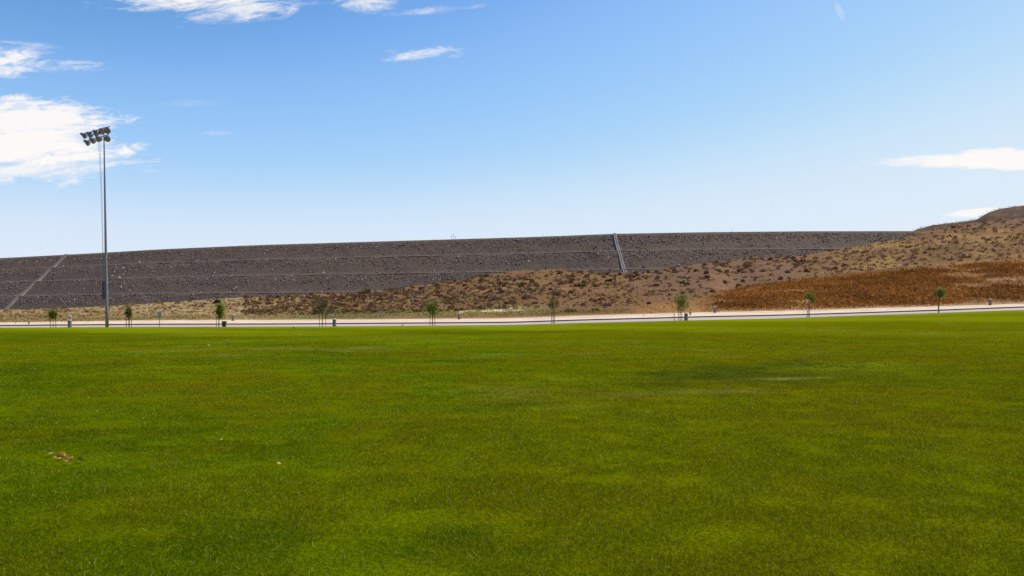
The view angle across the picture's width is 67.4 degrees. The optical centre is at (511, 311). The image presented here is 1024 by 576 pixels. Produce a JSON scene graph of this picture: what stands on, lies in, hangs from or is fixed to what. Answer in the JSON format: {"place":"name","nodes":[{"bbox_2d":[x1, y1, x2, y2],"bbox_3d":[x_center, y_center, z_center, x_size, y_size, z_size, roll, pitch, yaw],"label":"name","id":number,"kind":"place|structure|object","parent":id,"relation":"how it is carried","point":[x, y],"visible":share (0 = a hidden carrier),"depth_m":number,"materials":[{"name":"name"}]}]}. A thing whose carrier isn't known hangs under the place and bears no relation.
{"place":"outdoors","nodes":[
{"label":"outdoors","id":0,"kind":"place"},
{"bbox_2d":[0,306,1018,324],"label":"sidewalk","id":1,"kind":"structure","parent":0,"point":[557,319],"depth_m":108.11,"materials":[{"name":"white concrete"}]},
{"bbox_2d":[0,310,1023,575],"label":"lawn","id":2,"kind":"structure","parent":0,"point":[924,324],"depth_m":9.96,"materials":[{"name":"green plant"}]},
{"bbox_2d":[47,309,59,326],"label":"sapling","id":3,"kind":"object","parent":2,"relation":"on","point":[52,313],"visible":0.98,"depth_m":90.87,"materials":[{"name":"green plant"}]},
{"bbox_2d":[53,452,63,458],"bbox_3d":[-5.207,1.656,8.831,0.104,0.087,0.034,11,-19,-20],"label":"dry leaf","id":4,"kind":"object","parent":2,"relation":"on","point":[59,455],"visible":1,"depth_m":8.84,"materials":[{"name":"beige plant"}]},
{"bbox_2d":[63,456,72,461],"bbox_3d":[-4.945,1.651,8.568,0.036,0.103,0.114,48,3,38],"label":"dry leaf","id":5,"kind":"object","parent":2,"relation":"on","point":[68,459],"visible":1,"depth_m":8.55,"materials":[{"name":"beige plant"}]},
{"bbox_2d":[67,319,71,326],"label":"bollard","id":6,"kind":"object","parent":2,"relation":"on","point":[69,323],"visible":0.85,"depth_m":89.74,"materials":[{"name":"stone"}]},
{"bbox_2d":[80,126,110,326],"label":"light tower","id":7,"kind":"structure","parent":2,"relation":"on","point":[101,131],"depth_m":89.48,"materials":[{"name":"metal"}]},
{"bbox_2d":[123,303,132,326],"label":"sapling","id":8,"kind":"object","parent":2,"relation":"on","point":[128,312],"visible":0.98,"depth_m":90.91,"materials":[{"name":"green plant"}]},
{"bbox_2d":[157,312,160,326],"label":"road sign","id":9,"kind":"object","parent":2,"relation":"on","point":[159,314],"visible":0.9,"depth_m":90.19,"materials":[{"name":"grey metal"}]},
{"bbox_2d":[214,302,225,326],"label":"sapling","id":10,"kind":"object","parent":2,"relation":"on","point":[219,310],"visible":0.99,"depth_m":90.85,"materials":[{"name":"green plant"}]},
{"bbox_2d":[310,297,331,325],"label":"sapling","id":11,"kind":"object","parent":2,"relation":"on","point":[320,307],"visible":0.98,"depth_m":90.91,"materials":[{"name":"green plant"}]},
{"bbox_2d":[422,300,438,325],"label":"sapling","id":12,"kind":"object","parent":2,"relation":"on","point":[431,309],"visible":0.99,"depth_m":90.84,"materials":[{"name":"green plant"}]},
{"bbox_2d":[548,293,559,323],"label":"sapling","id":13,"kind":"object","parent":2,"relation":"on","point":[552,303],"visible":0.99,"depth_m":90.96,"materials":[{"name":"green plant"}]},
{"bbox_2d":[672,290,693,320],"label":"sapling","id":14,"kind":"object","parent":2,"relation":"on","point":[682,303],"visible":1,"depth_m":90.73,"materials":[{"name":"green plant"}]},
{"bbox_2d":[803,292,816,316],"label":"sapling","id":15,"kind":"object","parent":2,"relation":"on","point":[810,297],"visible":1,"depth_m":90.96,"materials":[{"name":"green plant"}]},
{"bbox_2d":[932,286,947,312],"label":"sapling","id":16,"kind":"object","parent":2,"relation":"on","point":[938,293],"visible":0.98,"depth_m":90.91,"materials":[{"name":"green plant"}]},
{"bbox_2d":[0,218,1023,321],"bbox_3d":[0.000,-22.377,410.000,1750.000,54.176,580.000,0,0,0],"label":"hillside","id":17,"kind":"structure","parent":0,"point":[890,261],"depth_m":235.12,"materials":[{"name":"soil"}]},
{"bbox_2d":[0,308,629,320],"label":"green weeds","id":18,"kind":"object","parent":17,"relation":"on","point":[497,312],"visible":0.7,"depth_m":132.59,"materials":[{"name":"green plant"}]},
{"bbox_2d":[0,231,924,309],"bbox_3d":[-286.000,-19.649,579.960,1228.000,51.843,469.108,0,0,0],"label":"dam","id":19,"kind":"structure","parent":17,"relation":"on","point":[76,280],"depth_m":465.71,"materials":[{"name":"stone"}]},
{"bbox_2d":[0,205,1023,320],"bbox_3d":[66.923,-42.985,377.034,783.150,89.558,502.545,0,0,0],"label":"scrub","id":20,"kind":"object","parent":17,"relation":"on","point":[445,298],"visible":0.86,"depth_m":245.51,"materials":[{"name":"plant"}]},
{"bbox_2d":[573,283,586,286],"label":"bush","id":21,"kind":"object","parent":17,"relation":"on","point":[579,284],"visible":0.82,"depth_m":201.51,"materials":[{"name":"green plant"}]},
{"bbox_2d":[694,258,1023,311],"bbox_3d":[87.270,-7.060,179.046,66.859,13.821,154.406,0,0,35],"label":"rust brush","id":22,"kind":"object","parent":17,"relation":"on","point":[902,290],"visible":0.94,"depth_m":142.65,"materials":[{"name":"brown plant"}]},
{"bbox_2d":[0,304,1023,323],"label":"dirt shoulder","id":23,"kind":"object","parent":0,"point":[564,317],"visible":0.91,"depth_m":114.94},
{"bbox_2d":[0,308,1023,327],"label":"road","id":24,"kind":"structure","parent":0,"point":[724,318],"depth_m":98.50,"materials":[{"name":"concrete"}]},
{"bbox_2d":[0,306,1023,325],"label":"kerb","id":25,"kind":"structure","parent":24,"relation":"on","point":[506,322],"depth_m":106.01,"materials":[{"name":"concrete"}]},
{"bbox_2d":[0,0,1023,257],"label":"sky","id":26,"kind":"structure","parent":0,"point":[231,122],"materials":[{"name":"blue"}]},
{"bbox_2d":[915,206,1023,230],"bbox_3d":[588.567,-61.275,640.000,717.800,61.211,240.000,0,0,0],"label":"hill","id":27,"kind":"structure","parent":0,"point":[1017,212],"depth_m":588.56,"materials":[{"name":"soil"}]}
]}

